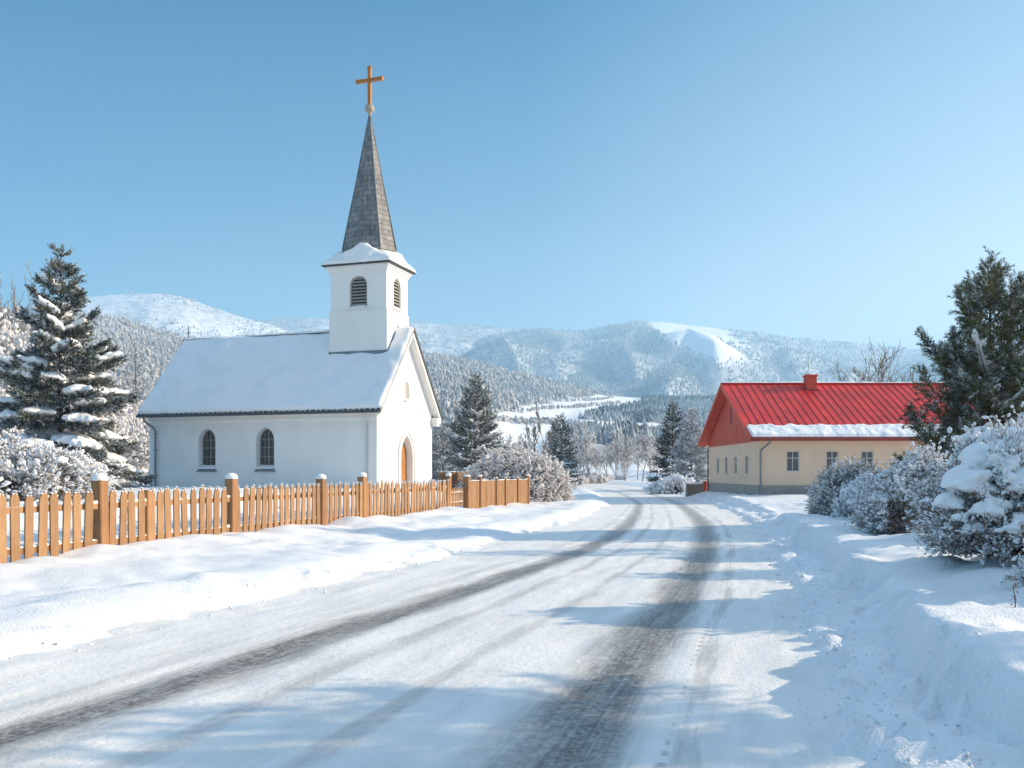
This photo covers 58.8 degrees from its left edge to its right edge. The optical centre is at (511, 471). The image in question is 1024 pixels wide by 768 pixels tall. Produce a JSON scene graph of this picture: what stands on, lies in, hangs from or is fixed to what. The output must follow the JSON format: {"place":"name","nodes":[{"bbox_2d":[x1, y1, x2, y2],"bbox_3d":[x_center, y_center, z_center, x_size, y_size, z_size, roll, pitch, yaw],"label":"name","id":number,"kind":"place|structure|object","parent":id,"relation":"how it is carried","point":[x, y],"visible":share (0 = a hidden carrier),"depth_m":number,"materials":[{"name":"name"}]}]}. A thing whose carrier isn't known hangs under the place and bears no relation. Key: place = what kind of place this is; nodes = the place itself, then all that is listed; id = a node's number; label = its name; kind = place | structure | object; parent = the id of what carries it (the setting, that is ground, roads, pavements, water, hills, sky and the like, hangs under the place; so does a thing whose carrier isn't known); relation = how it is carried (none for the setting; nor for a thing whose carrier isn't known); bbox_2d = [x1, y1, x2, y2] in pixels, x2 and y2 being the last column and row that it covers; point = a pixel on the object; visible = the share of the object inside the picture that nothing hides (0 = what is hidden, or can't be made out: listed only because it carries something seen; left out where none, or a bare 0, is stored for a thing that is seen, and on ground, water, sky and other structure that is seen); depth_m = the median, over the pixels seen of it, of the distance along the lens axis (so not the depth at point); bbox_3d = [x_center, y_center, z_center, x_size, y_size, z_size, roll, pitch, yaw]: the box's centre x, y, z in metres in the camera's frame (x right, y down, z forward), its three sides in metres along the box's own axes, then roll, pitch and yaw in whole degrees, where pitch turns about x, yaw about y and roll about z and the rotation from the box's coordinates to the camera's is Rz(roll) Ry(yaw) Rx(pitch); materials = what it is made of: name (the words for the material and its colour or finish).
{"place":"outdoors","nodes":[
{"label":"outdoors","id":0,"kind":"place"},
{"bbox_2d":[10,293,286,337],"bbox_3d":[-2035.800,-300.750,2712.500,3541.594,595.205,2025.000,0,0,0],"label":"mountain","id":1,"kind":"structure","parent":0,"point":[146,309],"depth_m":2893.62,"materials":[{"name":"white snow"}]},
{"bbox_2d":[32,291,288,337],"bbox_3d":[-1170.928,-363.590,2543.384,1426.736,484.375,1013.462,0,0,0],"label":"scattered mountain trees","id":2,"kind":"object","parent":1,"relation":"on","point":[200,332],"visible":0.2,"depth_m":2883.03,"materials":[{"name":"grey plant"}]},
{"bbox_2d":[259,318,517,355],"bbox_3d":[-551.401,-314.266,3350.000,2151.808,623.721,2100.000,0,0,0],"label":"mountain","id":3,"kind":"structure","parent":0,"point":[450,344],"depth_m":3562.11,"materials":[{"name":"white snow"}]},
{"bbox_2d":[269,316,523,356],"bbox_3d":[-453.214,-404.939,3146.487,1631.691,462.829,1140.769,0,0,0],"label":"ridge forest","id":4,"kind":"object","parent":3,"relation":"on","point":[316,325],"visible":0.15,"depth_m":3549.44,"materials":[{"name":"plant"}]},
{"bbox_2d":[0,484,882,767],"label":"road","id":5,"kind":"structure","parent":0,"point":[628,626],"depth_m":7.76,"materials":[{"name":"white snow"}]},
{"bbox_2d":[7,309,1000,478],"bbox_3d":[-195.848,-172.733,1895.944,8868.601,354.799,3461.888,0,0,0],"label":"hill","id":6,"kind":"structure","parent":0,"point":[514,429],"depth_m":669.20,"materials":[{"name":"white snow"}]},
{"bbox_2d":[0,305,611,444],"bbox_3d":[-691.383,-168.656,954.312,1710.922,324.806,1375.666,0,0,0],"label":"hillside wood","id":7,"kind":"object","parent":6,"relation":"on","point":[451,393],"visible":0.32,"depth_m":1073.95,"materials":[{"name":"grey plant"}]},
{"bbox_2d":[149,336,547,399],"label":"dark conifer patch","id":8,"kind":"object","parent":6,"relation":"on","point":[521,386],"visible":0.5,"depth_m":1079.30,"materials":[{"name":"plant"}]},
{"bbox_2d":[487,394,622,425],"bbox_3d":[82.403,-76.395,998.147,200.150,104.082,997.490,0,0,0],"label":"field hedge","id":9,"kind":"object","parent":6,"relation":"on","point":[520,419],"visible":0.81,"depth_m":694.32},
{"bbox_2d":[584,394,715,432],"bbox_3d":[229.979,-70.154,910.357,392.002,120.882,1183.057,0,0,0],"label":"dark conifer belt","id":10,"kind":"object","parent":6,"relation":"on","point":[638,414],"visible":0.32,"depth_m":983.31,"materials":[{"name":"grey plant"}]},
{"bbox_2d":[548,392,1008,450],"bbox_3d":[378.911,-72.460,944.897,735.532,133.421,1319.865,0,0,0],"label":"conifer belt","id":11,"kind":"object","parent":6,"relation":"on","point":[601,436],"visible":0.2,"depth_m":703.81,"materials":[{"name":"grey plant"}]},
{"bbox_2d":[0,475,1023,767],"bbox_3d":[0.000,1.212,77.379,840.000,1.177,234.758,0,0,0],"label":"ground","id":12,"kind":"structure","parent":0,"point":[100,591],"depth_m":11.21,"materials":[{"name":"white snow"}]},
{"bbox_2d":[0,446,26,492],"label":"frosted bush","id":13,"kind":"object","parent":12,"relation":"on","point":[5,483],"visible":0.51,"depth_m":22.20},
{"bbox_2d":[0,379,28,437],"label":"snowy tree","id":14,"kind":"object","parent":12,"relation":"on","point":[3,431],"visible":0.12,"depth_m":52.35,"materials":[{"name":"white snow"}]},
{"bbox_2d":[8,323,25,354],"bbox_3d":[-36.060,-4.436,62.210,9.523,11.047,8.603,0,0,-21],"label":"snowy tree","id":15,"kind":"object","parent":12,"relation":"on","point":[17,342],"depth_m":60.65,"materials":[{"name":"white snow"}]},
{"bbox_2d":[0,341,56,393],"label":"snowy tree","id":16,"kind":"object","parent":12,"relation":"on","point":[12,348],"visible":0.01,"depth_m":59.13,"materials":[{"name":"white snow"}]},
{"bbox_2d":[0,305,62,357],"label":"snowy tree","id":17,"kind":"object","parent":12,"relation":"on","point":[8,336],"visible":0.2,"depth_m":67.42,"materials":[{"name":"white snow"}]},
{"bbox_2d":[5,325,71,381],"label":"snowy tree","id":18,"kind":"object","parent":12,"relation":"on","point":[43,351],"depth_m":71.51,"materials":[{"name":"white snow"}]},
{"bbox_2d":[0,259,96,332],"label":"bare tree","id":19,"kind":"object","parent":12,"relation":"on","point":[15,310],"visible":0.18,"depth_m":75.10,"materials":[{"name":"grey plant"}]},
{"bbox_2d":[0,424,121,501],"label":"frosted bush","id":20,"kind":"object","parent":12,"relation":"on","point":[48,467],"visible":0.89,"depth_m":23.02,"materials":[{"name":"white plant"}]},
{"bbox_2d":[49,358,74,431],"bbox_3d":[-31.554,-3.239,60.161,7.326,8.497,6.618,0,0,-21],"label":"snowy tree","id":21,"kind":"object","parent":12,"relation":"on","point":[57,394],"visible":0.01,"depth_m":59.06,"materials":[{"name":"white snow"}]},
{"bbox_2d":[0,243,156,489],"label":"spruce tree","id":22,"kind":"object","parent":12,"relation":"on","point":[91,393],"visible":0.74,"depth_m":36.75,"materials":[{"name":"green plant"}]},
{"bbox_2d":[105,403,142,424],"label":"snowy tree","id":23,"kind":"object","parent":12,"relation":"on","point":[126,408],"visible":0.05,"depth_m":70.07,"materials":[{"name":"white snow"}]},
{"bbox_2d":[102,413,148,459],"bbox_3d":[-26.298,-1.672,60.567,3.680,5.164,4.288,0,0,45],"label":"snowy tree","id":24,"kind":"object","parent":12,"relation":"on","point":[120,429],"visible":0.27,"depth_m":60.76,"materials":[{"name":"white snow"}]},
{"bbox_2d":[115,408,148,473],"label":"snowy tree","id":25,"kind":"object","parent":12,"relation":"on","point":[125,418],"visible":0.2,"depth_m":65.36,"materials":[{"name":"white snow"}]},
{"bbox_2d":[127,395,143,469],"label":"snowy tree","id":26,"kind":"object","parent":12,"relation":"on","point":[140,403],"visible":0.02,"depth_m":77.84,"materials":[{"name":"white snow"}]},
{"bbox_2d":[120,338,152,425],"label":"bare tree","id":27,"kind":"object","parent":12,"relation":"on","point":[137,387],"visible":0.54,"depth_m":85.85,"materials":[{"name":"grey plant"}]},
{"bbox_2d":[126,430,148,475],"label":"snowy tree","id":28,"kind":"object","parent":12,"relation":"on","point":[136,461],"visible":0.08,"depth_m":65.05,"materials":[{"name":"white plant"}]},
{"bbox_2d":[130,410,148,469],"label":"snowy tree","id":29,"kind":"object","parent":12,"relation":"on","point":[144,427],"visible":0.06,"depth_m":74.92,"materials":[{"name":"white snow"}]},
{"bbox_2d":[0,472,451,562],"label":"picket fence","id":30,"kind":"object","parent":12,"relation":"on","point":[99,508],"visible":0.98,"depth_m":18.88,"materials":[{"name":"brown wood"}]},
{"bbox_2d":[136,65,442,488],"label":"chapel","id":31,"kind":"structure","parent":12,"relation":"on","point":[348,395],"depth_m":42.48,"materials":[{"name":"white paint"}]},
{"bbox_2d":[196,430,216,471],"bbox_3d":[-14.317,-1.015,42.895,1.100,2.030,0.440,0,0,18],"label":"window","id":32,"kind":"structure","parent":31,"relation":"in","point":[208,442],"depth_m":43.07,"materials":[{"name":"grey glass"}]},
{"bbox_2d":[254,428,275,471],"bbox_3d":[-11.305,-1.015,41.907,1.100,2.030,0.440,0,0,18],"label":"window","id":33,"kind":"structure","parent":31,"relation":"in","point":[267,438],"depth_m":42.09,"materials":[{"name":"grey glass"}]},
{"bbox_2d":[398,428,415,487],"bbox_3d":[-5.101,-0.540,42.940,0.400,3.080,1.920,0,0,18],"label":"door frame","id":34,"kind":"structure","parent":31,"relation":"in","point":[402,457],"depth_m":43.25,"materials":[{"name":"white paint"}]},
{"bbox_2d":[432,420,460,479],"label":"tree","id":35,"kind":"object","parent":12,"relation":"on","point":[436,447],"visible":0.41,"depth_m":71.44,"materials":[{"name":"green plant"}]},
{"bbox_2d":[438,471,467,490],"bbox_3d":[-2.334,0.575,49.604,0.081,1.210,6.642,0,0,25],"label":"garden fence","id":36,"kind":"object","parent":12,"relation":"on","point":[456,477],"visible":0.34,"depth_m":47.96,"materials":[{"name":"brown wood"}]},
{"bbox_2d":[434,372,507,480],"bbox_3d":[-2.671,-2.641,63.808,5.481,8.825,5.443,0,0,-14],"label":"spruce tree","id":37,"kind":"object","parent":12,"relation":"on","point":[480,424],"visible":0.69,"depth_m":63.54,"materials":[{"name":"green plant"}]},
{"bbox_2d":[463,474,529,507],"bbox_3d":[-0.522,0.973,40.007,0.292,1.733,8.587,0,0,18],"label":"boarded fence","id":38,"kind":"object","parent":12,"relation":"on","point":[479,492],"visible":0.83,"depth_m":39.22,"materials":[{"name":"brown wood"}]},
{"bbox_2d":[451,487,462,506],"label":"picket gate","id":39,"kind":"structure","parent":38,"relation":"attached to","point":[455,493],"depth_m":35.14,"materials":[{"name":"brown wood"}]},
{"bbox_2d":[6,510,1008,767],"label":"snow crumbs","id":40,"kind":"object","parent":12,"relation":"on","point":[852,620],"visible":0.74,"depth_m":7.94,"materials":[{"name":"white snow"}]},
{"bbox_2d":[504,434,525,451],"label":"meadow tree","id":41,"kind":"object","parent":12,"relation":"on","point":[509,440],"visible":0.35,"depth_m":134.38,"materials":[{"name":"white plant"}]},
{"bbox_2d":[453,445,579,501],"bbox_3d":[0.232,0.301,46.950,6.602,3.392,5.681,0,0,0],"label":"frosted bush","id":42,"kind":"object","parent":12,"relation":"on","point":[550,481],"visible":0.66,"depth_m":45.65,"materials":[{"name":"white plant"}]},
{"bbox_2d":[507,434,536,449],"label":"meadow tree","id":43,"kind":"object","parent":12,"relation":"on","point":[519,438],"visible":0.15,"depth_m":151.30,"materials":[{"name":"white plant"}]},
{"bbox_2d":[518,440,543,454],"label":"meadow tree","id":44,"kind":"object","parent":12,"relation":"on","point":[528,449],"visible":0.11,"depth_m":122.77,"materials":[{"name":"white plant"}]},
{"bbox_2d":[519,402,559,455],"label":"bare tree","id":45,"kind":"object","parent":12,"relation":"on","point":[539,425],"visible":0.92,"depth_m":96.12,"materials":[{"name":"grey plant"}]},
{"bbox_2d":[540,440,568,463],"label":"meadow tree","id":46,"kind":"object","parent":12,"relation":"on","point":[548,449],"visible":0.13,"depth_m":134.29,"materials":[{"name":"grey plant"}]},
{"bbox_2d":[545,413,582,485],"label":"tree","id":47,"kind":"object","parent":12,"relation":"on","point":[568,457],"visible":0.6,"depth_m":111.59,"materials":[{"name":"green plant"}]},
{"bbox_2d":[571,449,582,469],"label":"meadow tree","id":48,"kind":"object","parent":12,"relation":"on","point":[577,457],"visible":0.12,"depth_m":146.90,"materials":[{"name":"grey plant"}]},
{"bbox_2d":[570,470,588,483],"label":"hedge bush","id":49,"kind":"object","parent":12,"relation":"on","point":[584,480],"visible":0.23,"depth_m":123.98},
{"bbox_2d":[563,421,596,471],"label":"meadow tree","id":50,"kind":"object","parent":12,"relation":"on","point":[582,440],"visible":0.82,"depth_m":138.30,"materials":[{"name":"grey plant"}]},
{"bbox_2d":[571,438,597,471],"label":"meadow tree","id":51,"kind":"object","parent":12,"relation":"on","point":[582,460],"visible":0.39,"depth_m":139.57,"materials":[{"name":"grey plant"}]},
{"bbox_2d":[578,470,596,483],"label":"hedge bush","id":52,"kind":"object","parent":12,"relation":"on","point":[592,480],"visible":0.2,"depth_m":127.45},
{"bbox_2d":[581,444,606,483],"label":"meadow tree","id":53,"kind":"object","parent":12,"relation":"on","point":[597,456],"visible":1,"depth_m":125.24,"materials":[{"name":"grey plant"}]},
{"bbox_2d":[589,446,605,473],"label":"meadow tree","id":54,"kind":"object","parent":12,"relation":"on","point":[599,463],"visible":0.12,"depth_m":163.50,"materials":[{"name":"white plant"}]},
{"bbox_2d":[590,471,608,483],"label":"hedge bush","id":55,"kind":"object","parent":12,"relation":"on","point":[600,479],"visible":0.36,"depth_m":129.36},
{"bbox_2d":[590,442,612,472],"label":"meadow tree","id":56,"kind":"object","parent":12,"relation":"on","point":[603,464],"visible":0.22,"depth_m":152.12,"materials":[{"name":"grey plant"}]},
{"bbox_2d":[603,473,614,480],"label":"hedge bush","id":57,"kind":"object","parent":12,"relation":"on","point":[609,477],"visible":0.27,"depth_m":132.25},
{"bbox_2d":[602,441,620,474],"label":"meadow tree","id":58,"kind":"object","parent":12,"relation":"on","point":[610,458],"visible":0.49,"depth_m":140.69,"materials":[{"name":"grey plant"}]},
{"bbox_2d":[610,474,626,479],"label":"hedge bush","id":59,"kind":"object","parent":12,"relation":"on","point":[618,477],"visible":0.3,"depth_m":137.34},
{"bbox_2d":[608,433,635,480],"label":"bare tree","id":60,"kind":"object","parent":12,"relation":"on","point":[622,457],"visible":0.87,"depth_m":123.45,"materials":[{"name":"grey plant"}]},
{"bbox_2d":[606,434,639,480],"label":"meadow tree","id":61,"kind":"object","parent":12,"relation":"on","point":[631,462],"visible":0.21,"depth_m":128.12,"materials":[{"name":"grey plant"}]},
{"bbox_2d":[620,427,657,480],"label":"bare tree","id":62,"kind":"object","parent":12,"relation":"on","point":[645,444],"visible":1,"depth_m":117.73,"materials":[{"name":"grey plant"}]},
{"bbox_2d":[633,434,657,478],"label":"meadow tree","id":63,"kind":"object","parent":12,"relation":"on","point":[635,462],"visible":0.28,"depth_m":142.98,"materials":[{"name":"grey plant"}]},
{"bbox_2d":[635,444,661,476],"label":"meadow tree","id":64,"kind":"object","parent":12,"relation":"on","point":[650,459],"visible":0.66,"depth_m":134.77,"materials":[{"name":"grey plant"}]},
{"bbox_2d":[649,436,674,476],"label":"meadow tree","id":65,"kind":"object","parent":12,"relation":"on","point":[656,453],"visible":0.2,"depth_m":145.26,"materials":[{"name":"grey plant"}]},
{"bbox_2d":[643,472,696,493],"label":"frosted bush","id":66,"kind":"object","parent":12,"relation":"on","point":[673,484],"visible":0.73,"depth_m":69.24,"materials":[{"name":"white plant"}]},
{"bbox_2d":[645,400,695,483],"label":"spruce tree","id":67,"kind":"object","parent":12,"relation":"on","point":[665,443],"visible":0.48,"depth_m":83.80,"materials":[{"name":"green plant"}]},
{"bbox_2d":[665,406,707,485],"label":"spruce tree","id":68,"kind":"object","parent":12,"relation":"on","point":[700,461],"visible":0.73,"depth_m":77.47,"materials":[{"name":"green plant"}]},
{"bbox_2d":[685,481,706,496],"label":"fence","id":69,"kind":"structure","parent":12,"relation":"on","point":[692,489],"depth_m":61.82,"materials":[{"name":"paint"}]},
{"bbox_2d":[698,358,973,494],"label":"red roof house","id":70,"kind":"structure","parent":12,"relation":"on","point":[769,438],"depth_m":51.06,"materials":[{"name":"metal"}]},
{"bbox_2d":[733,457,736,473],"bbox_3d":[13.350,-0.370,54.200,0.200,1.060,0.760,0,0,0],"label":"window","id":71,"kind":"structure","parent":70,"relation":"in","point":[735,457],"depth_m":54.22,"materials":[{"name":"glass"}]},
{"bbox_2d":[743,456,747,474],"bbox_3d":[13.350,-0.370,51.650,0.200,1.060,0.760,0,0,0],"label":"window","id":72,"kind":"structure","parent":70,"relation":"in","point":[746,456],"depth_m":51.82,"materials":[{"name":"glass"}]},
{"bbox_2d":[785,451,800,471],"bbox_3d":[15.150,-0.540,49.020,0.820,1.160,0.200,0,0,0],"label":"window","id":73,"kind":"structure","parent":70,"relation":"in","point":[792,456],"depth_m":49.10,"materials":[{"name":"glass"}]},
{"bbox_2d":[826,451,837,468],"bbox_3d":[17.280,-0.570,49.090,0.660,1.100,0.060,0,0,0],"label":"window","id":74,"kind":"structure","parent":70,"relation":"in","point":[831,456],"depth_m":49.10,"materials":[{"name":"glass"}]},
{"bbox_2d":[861,451,872,466],"bbox_3d":[19.160,-0.570,49.090,0.660,1.100,0.060,0,0,0],"label":"window","id":75,"kind":"structure","parent":70,"relation":"in","point":[866,455],"depth_m":49.10,"materials":[{"name":"glass"}]},
{"bbox_2d":[804,454,881,515],"bbox_3d":[10.495,0.560,28.278,2.832,2.364,2.880,0,0,0],"label":"snowy bush","id":76,"kind":"object","parent":12,"relation":"on","point":[833,481],"visible":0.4,"depth_m":27.95,"materials":[{"name":"white plant"}]},
{"bbox_2d":[828,468,872,518],"bbox_3d":[9.934,0.701,25.863,1.839,1.608,1.740,0,0,0],"label":"snowy bush","id":77,"kind":"object","parent":12,"relation":"on","point":[842,505],"visible":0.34,"depth_m":25.62,"materials":[{"name":"white snow"}]},
{"bbox_2d":[828,337,912,381],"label":"bare tree","id":78,"kind":"object","parent":12,"relation":"on","point":[881,362],"visible":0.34,"depth_m":82.37,"materials":[{"name":"grey plant"}]},
{"bbox_2d":[844,436,955,535],"bbox_3d":[8.171,0.415,18.735,2.511,2.282,2.973,0,0,20],"label":"snowy bush","id":79,"kind":"object","parent":12,"relation":"on","point":[882,505],"visible":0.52,"depth_m":18.17,"materials":[{"name":"white plant"}]},
{"bbox_2d":[889,366,935,381],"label":"bare tree","id":80,"kind":"object","parent":12,"relation":"on","point":[909,375],"visible":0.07,"depth_m":90.06,"materials":[{"name":"grey plant"}]},
{"bbox_2d":[889,246,1023,468],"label":"pine tree","id":81,"kind":"object","parent":12,"relation":"on","point":[963,367],"visible":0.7,"depth_m":24.49,"materials":[{"name":"green plant"}]},
{"bbox_2d":[897,413,1023,567],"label":"snowy bush","id":82,"kind":"object","parent":12,"relation":"on","point":[976,507],"visible":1,"depth_m":10.91,"materials":[{"name":"white plant"}]},
{"bbox_2d":[954,401,1023,441],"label":"snowy bush","id":83,"kind":"object","parent":12,"relation":"on","point":[1019,415],"visible":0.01,"depth_m":15.72,"materials":[{"name":"white snow"}]},
{"bbox_2d":[1000,538,1023,586],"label":"snowy bush","id":84,"kind":"object","parent":12,"relation":"on","point":[1017,569],"visible":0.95,"depth_m":9.72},
{"bbox_2d":[1011,573,1017,607],"bbox_3d":[4.819,1.180,8.728,0.087,0.440,0.077,0,0,31],"label":"dry stalk","id":85,"kind":"object","parent":12,"relation":"on","point":[1014,596],"visible":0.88,"depth_m":8.72,"materials":[{"name":"brown plant"}]},
{"bbox_2d":[0,0,1023,356],"label":"sky","id":86,"kind":"structure","parent":0,"point":[828,170],"materials":[{"name":"blue"}]},
{"bbox_2d":[569,358,707,397],"bbox_3d":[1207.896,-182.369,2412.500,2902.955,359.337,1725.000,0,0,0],"label":"hill","id":87,"kind":"structure","parent":0,"point":[669,389],"depth_m":2095.32,"materials":[{"name":"white snow"}]},
{"bbox_2d":[552,347,710,397],"bbox_3d":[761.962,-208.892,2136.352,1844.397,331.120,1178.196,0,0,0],"label":"foothill forest","id":88,"kind":"object","parent":87,"relation":"on","point":[591,380],"visible":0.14,"depth_m":2158.96,"materials":[{"name":"grey plant"}]},
{"bbox_2d":[462,322,1006,396],"bbox_3d":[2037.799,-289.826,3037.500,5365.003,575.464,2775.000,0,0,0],"label":"mountain","id":89,"kind":"structure","parent":0,"point":[705,341],"depth_m":2640.94,"materials":[{"name":"white snow"}]},
{"bbox_2d":[455,320,1022,396],"bbox_3d":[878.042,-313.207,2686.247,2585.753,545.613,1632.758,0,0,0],"label":"mountain forest","id":90,"kind":"object","parent":89,"relation":"on","point":[529,344],"visible":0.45,"depth_m":2763.44,"materials":[{"name":"grey plant"}]}
]}

